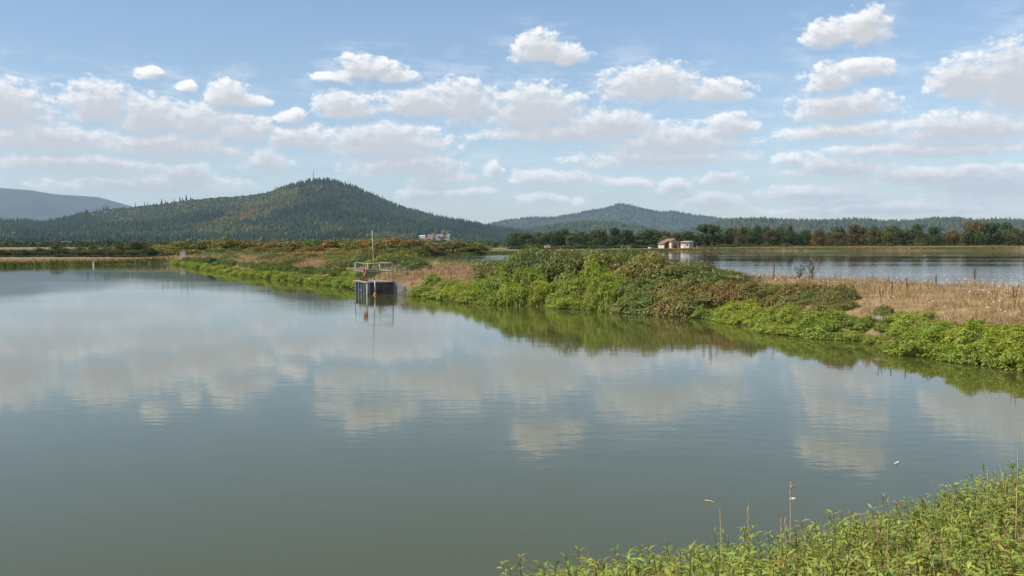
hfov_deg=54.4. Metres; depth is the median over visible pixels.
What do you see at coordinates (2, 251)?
broadleaf tree
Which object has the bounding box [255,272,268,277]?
smartweed clump
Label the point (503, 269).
smartweed clump
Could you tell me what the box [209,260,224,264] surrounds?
smartweed clump
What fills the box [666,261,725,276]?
bramble bush
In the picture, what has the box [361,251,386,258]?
bramble bush
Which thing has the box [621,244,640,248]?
bramble hedge bush
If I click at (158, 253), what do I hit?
thicket shrub
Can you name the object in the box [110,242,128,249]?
broadleaf tree
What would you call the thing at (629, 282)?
bramble bush
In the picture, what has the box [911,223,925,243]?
broadleaf tree
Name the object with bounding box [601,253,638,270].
bramble bush
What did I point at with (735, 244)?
bramble hedge bush
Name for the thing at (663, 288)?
bramble bush
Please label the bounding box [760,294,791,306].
bramble bush
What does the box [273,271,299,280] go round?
smartweed clump
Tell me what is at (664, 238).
broadleaf tree
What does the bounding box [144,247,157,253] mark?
broadleaf tree
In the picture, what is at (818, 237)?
broadleaf tree
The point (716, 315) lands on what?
smartweed clump
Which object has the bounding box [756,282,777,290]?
bramble bush
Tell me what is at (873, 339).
smartweed clump
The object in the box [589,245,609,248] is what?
bramble hedge bush
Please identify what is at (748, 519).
grass stalk
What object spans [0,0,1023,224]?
sky
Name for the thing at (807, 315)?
smartweed clump
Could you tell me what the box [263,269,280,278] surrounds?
smartweed clump
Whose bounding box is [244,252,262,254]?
bramble bush
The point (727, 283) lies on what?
bramble bush
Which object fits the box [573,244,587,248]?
bramble hedge bush
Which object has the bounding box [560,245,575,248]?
bramble hedge bush
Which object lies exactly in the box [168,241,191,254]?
thicket shrub
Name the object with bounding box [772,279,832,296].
bramble bush
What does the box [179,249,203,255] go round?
thicket shrub
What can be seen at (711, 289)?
bramble bush
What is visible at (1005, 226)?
broadleaf tree
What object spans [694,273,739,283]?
bramble bush
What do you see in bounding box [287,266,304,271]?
smartweed clump
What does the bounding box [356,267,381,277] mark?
smartweed clump
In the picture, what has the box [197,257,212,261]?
smartweed clump
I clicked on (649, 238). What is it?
broadleaf tree
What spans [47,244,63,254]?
broadleaf tree
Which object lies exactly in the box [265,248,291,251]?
thicket shrub
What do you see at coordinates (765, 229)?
broadleaf tree
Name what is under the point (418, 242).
thicket shrub
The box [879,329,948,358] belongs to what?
smartweed clump
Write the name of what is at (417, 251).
thicket shrub
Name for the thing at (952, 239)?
broadleaf tree
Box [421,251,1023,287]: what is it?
pond water
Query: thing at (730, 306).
smartweed clump
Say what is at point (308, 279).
smartweed clump
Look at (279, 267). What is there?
smartweed clump
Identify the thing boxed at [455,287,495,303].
smartweed clump
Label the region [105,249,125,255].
broadleaf tree
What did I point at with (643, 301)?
bramble bush
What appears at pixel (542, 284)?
smartweed clump
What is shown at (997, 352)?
smartweed clump
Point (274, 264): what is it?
smartweed clump
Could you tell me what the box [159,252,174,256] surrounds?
bramble hedge bush
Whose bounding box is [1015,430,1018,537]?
grass stalk
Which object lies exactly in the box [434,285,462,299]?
smartweed clump
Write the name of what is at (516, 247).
bramble hedge bush
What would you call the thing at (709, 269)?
bramble bush
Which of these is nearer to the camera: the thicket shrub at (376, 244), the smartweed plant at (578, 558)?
the smartweed plant at (578, 558)
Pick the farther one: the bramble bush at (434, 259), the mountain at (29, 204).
the mountain at (29, 204)
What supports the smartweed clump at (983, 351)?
on the ground at (868, 299)
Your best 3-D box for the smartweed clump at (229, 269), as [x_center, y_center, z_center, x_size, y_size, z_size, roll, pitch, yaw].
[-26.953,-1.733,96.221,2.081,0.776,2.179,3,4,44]
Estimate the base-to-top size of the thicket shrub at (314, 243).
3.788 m
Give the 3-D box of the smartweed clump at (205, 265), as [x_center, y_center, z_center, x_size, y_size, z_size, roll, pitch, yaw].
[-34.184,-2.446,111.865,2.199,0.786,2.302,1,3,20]
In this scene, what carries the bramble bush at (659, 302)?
on the ground at (868, 299)
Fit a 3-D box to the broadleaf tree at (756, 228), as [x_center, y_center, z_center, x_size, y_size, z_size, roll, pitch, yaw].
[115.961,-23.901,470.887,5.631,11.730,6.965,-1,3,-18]
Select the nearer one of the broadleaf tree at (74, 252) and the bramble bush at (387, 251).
the bramble bush at (387, 251)
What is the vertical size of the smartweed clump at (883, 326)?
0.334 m
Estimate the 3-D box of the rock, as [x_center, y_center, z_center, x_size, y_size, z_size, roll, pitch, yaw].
[11.575,0.979,31.168,0.511,0.267,0.401,0,3,0]
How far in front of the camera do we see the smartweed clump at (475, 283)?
50.93 m
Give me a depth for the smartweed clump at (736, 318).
36.70 m
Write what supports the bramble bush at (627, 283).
on the ground at (868, 299)
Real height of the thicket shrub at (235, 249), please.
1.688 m
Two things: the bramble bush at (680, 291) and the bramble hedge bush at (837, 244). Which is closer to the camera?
the bramble bush at (680, 291)
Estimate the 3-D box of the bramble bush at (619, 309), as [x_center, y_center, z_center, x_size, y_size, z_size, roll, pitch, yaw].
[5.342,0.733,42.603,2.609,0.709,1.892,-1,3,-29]
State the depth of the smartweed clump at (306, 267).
80.03 m
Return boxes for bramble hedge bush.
[53,253,70,256]
[68,254,83,256]
[85,254,104,256]
[119,254,134,256]
[135,254,152,256]
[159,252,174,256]
[507,246,520,248]
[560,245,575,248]
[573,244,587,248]
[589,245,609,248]
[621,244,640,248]
[642,244,657,247]
[728,242,739,247]
[759,243,772,246]
[775,243,792,246]
[830,243,845,246]
[913,242,927,245]
[954,243,968,245]
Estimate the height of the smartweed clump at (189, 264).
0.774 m
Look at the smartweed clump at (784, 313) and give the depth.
33.56 m
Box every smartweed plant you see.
[515,555,530,575]
[566,546,585,573]
[576,558,593,574]
[632,545,648,575]
[687,542,702,574]
[879,493,893,523]
[941,484,960,511]
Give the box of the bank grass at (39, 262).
[0,246,1023,266]
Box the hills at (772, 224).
[546,222,1015,241]
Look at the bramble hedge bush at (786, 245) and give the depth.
417.65 m
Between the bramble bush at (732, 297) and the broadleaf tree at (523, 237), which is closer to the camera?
the bramble bush at (732, 297)
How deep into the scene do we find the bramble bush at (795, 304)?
35.38 m
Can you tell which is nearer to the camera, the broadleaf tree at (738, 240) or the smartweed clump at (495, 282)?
the smartweed clump at (495, 282)
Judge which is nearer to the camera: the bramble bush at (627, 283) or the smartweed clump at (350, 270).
the bramble bush at (627, 283)
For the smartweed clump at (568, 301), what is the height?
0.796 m
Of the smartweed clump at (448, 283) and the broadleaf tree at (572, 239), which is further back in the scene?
the broadleaf tree at (572, 239)
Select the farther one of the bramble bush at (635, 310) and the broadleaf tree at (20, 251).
the broadleaf tree at (20, 251)
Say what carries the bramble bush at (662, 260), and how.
on the ground at (868, 299)
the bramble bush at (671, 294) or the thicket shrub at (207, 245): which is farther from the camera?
the thicket shrub at (207, 245)
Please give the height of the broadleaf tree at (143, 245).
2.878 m
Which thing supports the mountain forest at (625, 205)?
on the mountain at (639, 221)
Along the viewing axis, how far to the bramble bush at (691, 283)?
41.87 m
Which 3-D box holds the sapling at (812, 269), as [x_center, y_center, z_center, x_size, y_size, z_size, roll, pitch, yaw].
[14.640,-1.023,48.566,1.151,1.375,0.833,-2,3,-35]
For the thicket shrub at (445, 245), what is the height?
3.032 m
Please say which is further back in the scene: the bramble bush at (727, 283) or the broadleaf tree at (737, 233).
the broadleaf tree at (737, 233)
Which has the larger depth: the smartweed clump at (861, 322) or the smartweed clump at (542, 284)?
the smartweed clump at (542, 284)
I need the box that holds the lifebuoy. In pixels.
[363,267,366,276]
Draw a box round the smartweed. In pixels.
[497,458,1023,575]
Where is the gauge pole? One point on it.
(374, 293)
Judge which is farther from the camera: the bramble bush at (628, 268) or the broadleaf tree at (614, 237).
the broadleaf tree at (614, 237)
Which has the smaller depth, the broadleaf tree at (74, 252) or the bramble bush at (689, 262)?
the bramble bush at (689, 262)
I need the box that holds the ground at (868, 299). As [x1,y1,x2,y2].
[0,245,1023,575]
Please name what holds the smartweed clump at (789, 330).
on the ground at (868, 299)
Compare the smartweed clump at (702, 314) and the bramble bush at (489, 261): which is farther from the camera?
the bramble bush at (489, 261)
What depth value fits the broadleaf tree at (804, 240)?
477.95 m
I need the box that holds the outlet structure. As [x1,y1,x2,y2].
[353,262,409,294]
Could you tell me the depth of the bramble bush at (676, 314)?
40.08 m
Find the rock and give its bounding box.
[873,315,886,321]
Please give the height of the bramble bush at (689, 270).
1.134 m
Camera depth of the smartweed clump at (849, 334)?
30.45 m
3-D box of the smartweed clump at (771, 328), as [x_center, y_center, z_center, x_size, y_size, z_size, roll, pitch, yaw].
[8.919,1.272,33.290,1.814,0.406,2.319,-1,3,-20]
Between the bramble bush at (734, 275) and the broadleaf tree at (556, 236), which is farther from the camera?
the broadleaf tree at (556, 236)
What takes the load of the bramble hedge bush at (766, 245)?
on the ground at (868, 299)
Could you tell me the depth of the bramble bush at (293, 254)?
113.35 m
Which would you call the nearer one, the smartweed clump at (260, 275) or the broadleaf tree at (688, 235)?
the smartweed clump at (260, 275)
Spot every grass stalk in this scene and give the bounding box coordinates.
[720,513,721,554]
[747,503,749,547]
[780,519,782,552]
[784,517,786,553]
[790,482,795,546]
[986,469,988,512]
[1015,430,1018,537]
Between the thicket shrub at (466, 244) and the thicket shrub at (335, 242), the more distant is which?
the thicket shrub at (466, 244)
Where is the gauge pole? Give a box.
[372,235,376,294]
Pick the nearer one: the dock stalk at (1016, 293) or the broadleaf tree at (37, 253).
the dock stalk at (1016, 293)
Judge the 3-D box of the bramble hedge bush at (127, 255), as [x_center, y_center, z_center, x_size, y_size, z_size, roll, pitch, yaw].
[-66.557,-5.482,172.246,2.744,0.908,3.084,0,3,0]
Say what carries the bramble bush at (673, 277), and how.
on the ground at (868, 299)
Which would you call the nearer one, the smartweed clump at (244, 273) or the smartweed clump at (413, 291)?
the smartweed clump at (413, 291)
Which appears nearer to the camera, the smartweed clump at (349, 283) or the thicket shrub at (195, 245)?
the smartweed clump at (349, 283)
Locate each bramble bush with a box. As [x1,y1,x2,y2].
[216,255,240,260]
[221,253,239,257]
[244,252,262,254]
[253,254,274,261]
[266,255,305,262]
[269,253,285,257]
[269,257,299,265]
[279,252,300,257]
[301,252,320,258]
[314,254,341,260]
[316,258,353,268]
[326,256,346,261]
[342,251,371,262]
[344,257,368,267]
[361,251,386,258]
[362,253,398,268]
[377,247,399,255]
[386,251,420,261]
[390,258,433,270]
[395,249,426,261]
[427,257,438,263]
[438,258,455,263]
[454,258,479,264]
[468,260,502,272]
[470,261,508,280]
[475,259,504,264]
[502,249,539,266]
[502,251,562,274]
[510,245,550,260]
[532,247,584,284]
[532,248,571,265]
[560,247,597,263]
[574,248,609,257]
[580,250,628,275]
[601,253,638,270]
[602,292,634,313]
[610,277,634,297]
[610,297,632,313]
[611,244,639,262]
[612,254,668,279]
[613,286,638,300]
[619,277,649,289]
[620,298,648,314]
[621,275,656,294]
[621,288,647,301]
[621,292,659,314]
[623,250,674,276]
[633,284,657,297]
[637,281,654,291]
[637,298,662,315]
[639,264,711,281]
[639,295,658,314]
[642,276,680,292]
[646,293,666,303]
[649,278,670,290]
[649,288,673,308]
[649,296,709,317]
[650,277,675,292]
[653,293,698,316]
[655,280,679,294]
[660,275,709,291]
[660,290,679,297]
[663,294,710,317]
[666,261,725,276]
[667,279,713,297]
[669,277,706,292]
[669,286,695,299]
[670,289,711,308]
[671,259,702,265]
[689,262,730,272]
[693,280,718,303]
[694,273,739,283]
[695,282,719,303]
[695,296,738,301]
[705,279,742,304]
[708,269,765,282]
[708,279,738,305]
[709,279,757,305]
[713,280,769,305]
[726,280,774,303]
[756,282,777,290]
[756,295,776,306]
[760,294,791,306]
[763,284,782,292]
[769,301,806,313]
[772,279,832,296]
[772,294,811,307]
[796,291,831,304]
[811,290,853,308]
[815,296,861,311]
[827,283,861,299]
[872,304,896,314]
[872,311,890,322]
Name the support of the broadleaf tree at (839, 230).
on the ground at (868, 299)
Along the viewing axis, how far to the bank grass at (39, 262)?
267.01 m
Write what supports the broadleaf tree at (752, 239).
on the ground at (868, 299)
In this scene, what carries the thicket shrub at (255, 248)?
on the ground at (868, 299)
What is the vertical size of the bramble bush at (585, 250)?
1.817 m
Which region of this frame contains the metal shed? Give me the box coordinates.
[681,241,693,247]
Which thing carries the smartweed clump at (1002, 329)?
on the ground at (868, 299)
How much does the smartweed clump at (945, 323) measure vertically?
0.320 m
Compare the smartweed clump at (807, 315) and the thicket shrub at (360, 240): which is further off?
the thicket shrub at (360, 240)
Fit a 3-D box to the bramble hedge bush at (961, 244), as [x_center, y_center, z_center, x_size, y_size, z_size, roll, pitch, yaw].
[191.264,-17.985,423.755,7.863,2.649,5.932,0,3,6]
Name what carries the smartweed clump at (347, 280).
on the ground at (868, 299)
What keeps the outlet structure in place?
on the ground at (868, 299)
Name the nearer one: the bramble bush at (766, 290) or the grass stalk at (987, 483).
the grass stalk at (987, 483)
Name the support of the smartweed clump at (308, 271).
on the ground at (868, 299)
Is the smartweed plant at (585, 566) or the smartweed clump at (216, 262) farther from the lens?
the smartweed clump at (216, 262)
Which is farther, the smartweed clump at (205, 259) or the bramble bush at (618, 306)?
the smartweed clump at (205, 259)
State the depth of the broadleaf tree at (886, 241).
454.57 m
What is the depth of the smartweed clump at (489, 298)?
47.95 m
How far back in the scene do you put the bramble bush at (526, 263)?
51.94 m
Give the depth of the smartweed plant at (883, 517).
9.48 m
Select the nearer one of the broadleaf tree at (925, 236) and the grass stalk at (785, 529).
the grass stalk at (785, 529)
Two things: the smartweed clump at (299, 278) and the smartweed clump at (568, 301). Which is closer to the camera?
the smartweed clump at (568, 301)
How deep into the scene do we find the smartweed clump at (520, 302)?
47.40 m
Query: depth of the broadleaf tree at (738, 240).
449.87 m
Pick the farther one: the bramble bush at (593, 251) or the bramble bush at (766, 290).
the bramble bush at (593, 251)
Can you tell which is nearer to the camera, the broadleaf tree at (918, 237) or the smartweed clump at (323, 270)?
the smartweed clump at (323, 270)
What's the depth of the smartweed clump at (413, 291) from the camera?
55.69 m
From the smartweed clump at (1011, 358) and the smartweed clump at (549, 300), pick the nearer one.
the smartweed clump at (1011, 358)
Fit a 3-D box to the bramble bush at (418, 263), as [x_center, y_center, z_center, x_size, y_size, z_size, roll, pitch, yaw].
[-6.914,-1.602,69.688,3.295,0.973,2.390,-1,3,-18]
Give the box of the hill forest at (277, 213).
[0,177,594,243]
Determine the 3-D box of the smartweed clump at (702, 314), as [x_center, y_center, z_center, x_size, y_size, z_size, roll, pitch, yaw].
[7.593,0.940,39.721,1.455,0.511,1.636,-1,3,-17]
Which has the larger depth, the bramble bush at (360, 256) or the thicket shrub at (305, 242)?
the thicket shrub at (305, 242)
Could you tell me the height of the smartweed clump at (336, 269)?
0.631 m
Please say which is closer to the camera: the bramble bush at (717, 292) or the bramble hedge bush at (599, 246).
the bramble bush at (717, 292)
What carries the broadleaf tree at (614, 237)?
on the ground at (868, 299)
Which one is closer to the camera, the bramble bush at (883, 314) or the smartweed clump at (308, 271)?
the bramble bush at (883, 314)
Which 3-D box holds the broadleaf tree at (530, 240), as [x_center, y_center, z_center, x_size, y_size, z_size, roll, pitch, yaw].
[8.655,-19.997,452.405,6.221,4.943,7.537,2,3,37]
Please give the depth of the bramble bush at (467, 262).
81.02 m
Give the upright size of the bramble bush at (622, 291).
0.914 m
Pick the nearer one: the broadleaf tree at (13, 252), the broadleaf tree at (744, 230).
the broadleaf tree at (13, 252)
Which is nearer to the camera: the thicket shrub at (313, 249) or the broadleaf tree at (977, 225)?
the thicket shrub at (313, 249)
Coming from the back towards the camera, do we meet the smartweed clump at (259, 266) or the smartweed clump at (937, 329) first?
the smartweed clump at (259, 266)
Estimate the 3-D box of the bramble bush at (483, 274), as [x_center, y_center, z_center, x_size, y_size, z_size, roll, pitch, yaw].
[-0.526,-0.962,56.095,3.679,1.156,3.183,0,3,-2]
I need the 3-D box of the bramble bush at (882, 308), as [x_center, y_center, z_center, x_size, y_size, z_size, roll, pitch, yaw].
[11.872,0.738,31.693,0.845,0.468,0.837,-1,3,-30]
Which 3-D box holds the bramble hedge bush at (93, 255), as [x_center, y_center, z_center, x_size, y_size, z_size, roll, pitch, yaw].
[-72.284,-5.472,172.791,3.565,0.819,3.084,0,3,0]
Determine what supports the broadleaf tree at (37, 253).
on the ground at (868, 299)
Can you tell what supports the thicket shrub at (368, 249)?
on the ground at (868, 299)
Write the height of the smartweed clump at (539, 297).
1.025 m
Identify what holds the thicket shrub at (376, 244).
on the ground at (868, 299)
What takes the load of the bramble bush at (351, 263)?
on the ground at (868, 299)
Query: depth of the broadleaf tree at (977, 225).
478.11 m
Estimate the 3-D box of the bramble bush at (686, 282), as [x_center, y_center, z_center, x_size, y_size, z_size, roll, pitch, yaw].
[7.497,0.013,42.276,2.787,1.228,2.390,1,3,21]
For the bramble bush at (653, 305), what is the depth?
41.17 m
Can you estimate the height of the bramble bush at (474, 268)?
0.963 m
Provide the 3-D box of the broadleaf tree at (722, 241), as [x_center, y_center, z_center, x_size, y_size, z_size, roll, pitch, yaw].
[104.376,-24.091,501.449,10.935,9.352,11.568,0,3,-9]
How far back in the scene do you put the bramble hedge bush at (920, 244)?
424.31 m
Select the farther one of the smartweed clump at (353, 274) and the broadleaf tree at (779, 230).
the broadleaf tree at (779, 230)
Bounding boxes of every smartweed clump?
[186,261,200,266]
[189,262,203,268]
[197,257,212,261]
[199,263,214,269]
[204,265,214,270]
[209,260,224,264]
[211,265,227,271]
[222,266,240,273]
[223,260,242,266]
[225,269,241,274]
[234,269,259,276]
[243,261,254,266]
[247,270,264,276]
[253,263,270,270]
[254,260,267,267]
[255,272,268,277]
[261,262,279,270]
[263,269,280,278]
[271,265,291,270]
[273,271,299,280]
[280,264,295,271]
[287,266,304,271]
[290,274,314,282]
[297,265,317,271]
[299,268,319,273]
[303,275,319,283]
[311,275,331,284]
[315,267,332,273]
[318,275,338,285]
[328,268,347,276]
[329,267,345,274]
[331,276,353,286]
[340,267,353,276]
[342,276,361,284]
[343,279,358,285]
[349,271,369,276]
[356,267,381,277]
[404,285,433,295]
[420,288,448,298]
[421,271,443,285]
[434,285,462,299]
[436,279,459,287]
[449,280,473,288]
[449,281,476,301]
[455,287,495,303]
[470,276,493,290]
[474,289,505,304]
[475,271,518,292]
[495,281,522,305]
[498,260,521,275]
[505,280,535,305]
[510,265,529,287]
[512,266,533,278]
[520,278,563,297]
[525,263,555,288]
[525,286,550,306]
[540,291,566,306]
[546,291,589,309]
[554,269,590,288]
[555,280,571,294]
[557,275,591,294]
[580,285,598,309]
[582,252,608,277]
[584,272,611,294]
[586,281,622,311]
[602,270,631,281]
[602,273,627,294]
[603,292,628,311]
[689,306,714,317]
[704,307,740,320]
[715,298,766,312]
[716,307,753,324]
[744,306,774,316]
[747,314,777,330]
[753,320,793,334]
[773,322,810,335]
[774,303,802,321]
[790,316,848,339]
[793,309,856,326]
[834,330,866,340]
[842,315,874,329]
[861,334,891,344]
[871,339,917,350]
[872,319,905,330]
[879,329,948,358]
[881,325,924,337]
[883,310,937,326]
[904,325,948,341]
[916,319,955,329]
[926,342,981,362]
[936,316,1006,345]
[947,340,1021,365]
[959,318,1000,332]
[961,330,1023,348]
[976,323,1023,339]
[982,342,1023,366]
[988,342,1023,372]
[1002,324,1023,340]
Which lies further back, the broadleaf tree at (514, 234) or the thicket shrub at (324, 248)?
the broadleaf tree at (514, 234)
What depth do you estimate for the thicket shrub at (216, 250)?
187.85 m
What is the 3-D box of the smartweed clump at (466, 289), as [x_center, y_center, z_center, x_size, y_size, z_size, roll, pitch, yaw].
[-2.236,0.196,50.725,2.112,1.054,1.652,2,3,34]
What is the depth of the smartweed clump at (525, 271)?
50.45 m
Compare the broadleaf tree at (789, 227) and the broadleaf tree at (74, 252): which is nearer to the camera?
the broadleaf tree at (74, 252)
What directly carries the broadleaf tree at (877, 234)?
on the ground at (868, 299)
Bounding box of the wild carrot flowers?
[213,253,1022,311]
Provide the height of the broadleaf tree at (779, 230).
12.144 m
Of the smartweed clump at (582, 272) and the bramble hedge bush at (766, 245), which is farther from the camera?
the bramble hedge bush at (766, 245)
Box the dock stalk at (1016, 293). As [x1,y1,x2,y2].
[1013,284,1018,307]
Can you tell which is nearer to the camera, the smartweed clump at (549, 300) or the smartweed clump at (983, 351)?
the smartweed clump at (983, 351)
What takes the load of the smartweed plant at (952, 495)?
on the ground at (868, 299)
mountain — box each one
[0,188,131,221]
[495,204,717,230]
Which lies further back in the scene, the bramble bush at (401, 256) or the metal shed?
the metal shed
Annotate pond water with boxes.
[0,264,1023,575]
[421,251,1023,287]
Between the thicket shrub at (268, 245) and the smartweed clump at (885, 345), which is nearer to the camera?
the smartweed clump at (885, 345)
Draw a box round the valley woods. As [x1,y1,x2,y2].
[0,240,1003,247]
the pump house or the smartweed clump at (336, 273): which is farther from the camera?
the pump house
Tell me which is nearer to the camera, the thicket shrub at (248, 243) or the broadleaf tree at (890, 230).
the thicket shrub at (248, 243)
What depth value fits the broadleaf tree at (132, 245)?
222.21 m
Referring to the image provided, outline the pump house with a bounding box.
[657,238,680,247]
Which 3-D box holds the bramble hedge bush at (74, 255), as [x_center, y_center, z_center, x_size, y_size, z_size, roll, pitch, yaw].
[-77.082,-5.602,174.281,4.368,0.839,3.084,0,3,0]
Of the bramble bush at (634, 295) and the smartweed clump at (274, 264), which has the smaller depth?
the bramble bush at (634, 295)
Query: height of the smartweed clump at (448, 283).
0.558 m
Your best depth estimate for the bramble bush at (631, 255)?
52.08 m
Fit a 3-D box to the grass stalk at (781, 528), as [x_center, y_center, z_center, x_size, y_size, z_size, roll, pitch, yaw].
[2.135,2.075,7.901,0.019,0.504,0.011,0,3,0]
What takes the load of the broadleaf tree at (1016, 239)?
on the ground at (868, 299)
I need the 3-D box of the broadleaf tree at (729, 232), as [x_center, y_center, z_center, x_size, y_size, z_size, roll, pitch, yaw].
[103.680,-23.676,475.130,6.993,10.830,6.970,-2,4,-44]
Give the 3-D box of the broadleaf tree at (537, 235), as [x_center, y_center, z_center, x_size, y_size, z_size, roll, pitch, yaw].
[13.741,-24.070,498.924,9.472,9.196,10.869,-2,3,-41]
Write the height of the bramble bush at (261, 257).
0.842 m
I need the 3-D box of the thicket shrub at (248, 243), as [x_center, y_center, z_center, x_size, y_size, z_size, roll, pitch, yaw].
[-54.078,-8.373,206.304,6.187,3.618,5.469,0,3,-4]
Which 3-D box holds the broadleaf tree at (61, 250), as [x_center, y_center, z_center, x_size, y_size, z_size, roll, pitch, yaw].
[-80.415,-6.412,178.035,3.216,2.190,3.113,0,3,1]
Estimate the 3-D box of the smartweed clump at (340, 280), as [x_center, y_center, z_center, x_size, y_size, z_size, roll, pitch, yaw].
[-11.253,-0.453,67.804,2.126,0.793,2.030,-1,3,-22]
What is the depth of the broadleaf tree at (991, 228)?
453.35 m
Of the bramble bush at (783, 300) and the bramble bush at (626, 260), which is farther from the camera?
the bramble bush at (626, 260)
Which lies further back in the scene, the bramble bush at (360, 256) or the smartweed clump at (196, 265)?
the smartweed clump at (196, 265)
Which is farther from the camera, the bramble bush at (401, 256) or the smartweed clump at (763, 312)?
the bramble bush at (401, 256)
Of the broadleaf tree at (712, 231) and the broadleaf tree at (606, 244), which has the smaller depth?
the broadleaf tree at (712, 231)
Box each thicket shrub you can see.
[146,249,164,254]
[149,244,182,254]
[157,249,180,254]
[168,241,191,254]
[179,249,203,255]
[182,241,204,251]
[197,240,218,251]
[202,247,233,252]
[209,236,235,249]
[221,247,244,251]
[222,240,246,249]
[239,239,265,250]
[241,247,265,250]
[245,242,278,249]
[264,240,294,251]
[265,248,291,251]
[278,241,309,251]
[294,238,318,250]
[296,247,322,251]
[307,239,320,247]
[313,240,335,251]
[324,238,350,247]
[325,247,350,251]
[335,238,362,251]
[350,247,382,252]
[353,238,373,249]
[360,238,390,251]
[380,238,404,249]
[382,247,411,252]
[394,239,417,250]
[405,239,429,252]
[409,247,430,255]
[424,240,443,253]
[432,242,453,251]
[444,240,463,251]
[453,239,473,250]
[454,247,482,251]
[468,242,488,249]
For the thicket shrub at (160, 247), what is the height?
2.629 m
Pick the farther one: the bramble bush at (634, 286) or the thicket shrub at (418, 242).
the thicket shrub at (418, 242)
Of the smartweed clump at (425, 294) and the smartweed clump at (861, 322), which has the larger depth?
the smartweed clump at (425, 294)
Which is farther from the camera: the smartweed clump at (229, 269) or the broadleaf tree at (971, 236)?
the broadleaf tree at (971, 236)
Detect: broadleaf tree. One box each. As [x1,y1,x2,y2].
[0,249,7,254]
[6,249,22,255]
[15,249,30,255]
[32,248,47,254]
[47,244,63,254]
[53,246,71,254]
[67,248,82,254]
[82,249,102,255]
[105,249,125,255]
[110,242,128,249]
[122,241,141,249]
[126,249,145,254]
[137,243,153,248]
[138,249,155,255]
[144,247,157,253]
[505,235,520,246]
[508,232,523,242]
[516,233,534,245]
[525,239,536,244]
[532,231,544,243]
[537,235,551,244]
[547,229,564,246]
[559,227,571,245]
[565,235,577,244]
[573,230,590,245]
[585,238,604,245]
[588,229,606,243]
[602,236,617,246]
[608,227,621,245]
[618,229,633,244]
[627,234,640,244]
[634,229,661,245]
[656,231,670,241]
[658,235,669,241]
[670,232,681,245]
[680,231,694,243]
[692,224,726,245]
[713,232,726,244]
[722,228,735,244]
[729,226,742,242]
[735,237,743,244]
[739,225,751,244]
[745,229,761,244]
[753,225,762,244]
[761,229,778,244]
[762,227,770,242]
[771,225,786,244]
[780,230,801,244]
[786,225,794,235]
[794,229,814,245]
[810,229,826,245]
[824,231,833,245]
[830,232,848,244]
[831,226,848,238]
[846,223,862,245]
[855,226,869,244]
[865,229,885,244]
[870,224,880,244]
[881,225,906,244]
[881,232,891,244]
[892,230,904,244]
[900,229,923,244]
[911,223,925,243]
[912,235,925,243]
[922,233,930,244]
[925,232,943,245]
[927,225,944,245]
[941,227,961,244]
[957,220,985,243]
[962,225,981,244]
[977,222,1004,244]
[999,222,1018,244]
[1000,227,1023,244]
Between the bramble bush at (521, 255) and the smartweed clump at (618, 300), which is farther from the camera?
the bramble bush at (521, 255)
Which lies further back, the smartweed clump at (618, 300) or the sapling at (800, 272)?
the sapling at (800, 272)
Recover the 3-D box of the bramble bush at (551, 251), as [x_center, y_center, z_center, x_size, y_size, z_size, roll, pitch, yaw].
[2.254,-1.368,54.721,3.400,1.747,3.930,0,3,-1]
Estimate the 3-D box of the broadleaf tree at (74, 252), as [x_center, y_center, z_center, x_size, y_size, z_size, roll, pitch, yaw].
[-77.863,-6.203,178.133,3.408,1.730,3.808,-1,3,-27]
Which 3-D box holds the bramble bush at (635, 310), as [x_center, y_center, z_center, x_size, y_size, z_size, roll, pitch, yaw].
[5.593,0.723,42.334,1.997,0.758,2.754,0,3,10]
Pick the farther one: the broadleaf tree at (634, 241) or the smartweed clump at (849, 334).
the broadleaf tree at (634, 241)
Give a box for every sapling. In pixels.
[702,237,720,269]
[794,263,806,277]
[799,254,820,279]
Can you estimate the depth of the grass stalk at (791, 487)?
8.08 m
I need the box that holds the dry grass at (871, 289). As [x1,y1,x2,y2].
[179,251,1023,347]
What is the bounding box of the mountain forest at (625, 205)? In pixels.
[490,203,743,230]
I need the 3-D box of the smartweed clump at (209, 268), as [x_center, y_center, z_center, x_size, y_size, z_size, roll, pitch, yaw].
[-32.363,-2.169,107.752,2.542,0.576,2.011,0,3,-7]
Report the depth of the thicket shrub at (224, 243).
203.04 m
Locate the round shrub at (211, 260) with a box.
[206,258,216,263]
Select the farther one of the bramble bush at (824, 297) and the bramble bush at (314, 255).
the bramble bush at (314, 255)
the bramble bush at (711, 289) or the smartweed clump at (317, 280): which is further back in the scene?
the smartweed clump at (317, 280)
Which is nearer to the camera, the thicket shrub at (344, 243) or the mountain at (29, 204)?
the thicket shrub at (344, 243)
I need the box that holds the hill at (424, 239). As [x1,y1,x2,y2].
[91,181,454,242]
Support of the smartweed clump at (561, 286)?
on the ground at (868, 299)
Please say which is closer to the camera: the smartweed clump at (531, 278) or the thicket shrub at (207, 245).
the smartweed clump at (531, 278)
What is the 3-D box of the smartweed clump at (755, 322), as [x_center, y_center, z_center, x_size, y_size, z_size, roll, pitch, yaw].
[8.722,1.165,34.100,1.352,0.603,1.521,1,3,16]
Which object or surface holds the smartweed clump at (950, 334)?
on the ground at (868, 299)
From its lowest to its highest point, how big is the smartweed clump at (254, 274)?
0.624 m
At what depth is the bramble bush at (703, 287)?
41.05 m
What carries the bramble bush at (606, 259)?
on the ground at (868, 299)

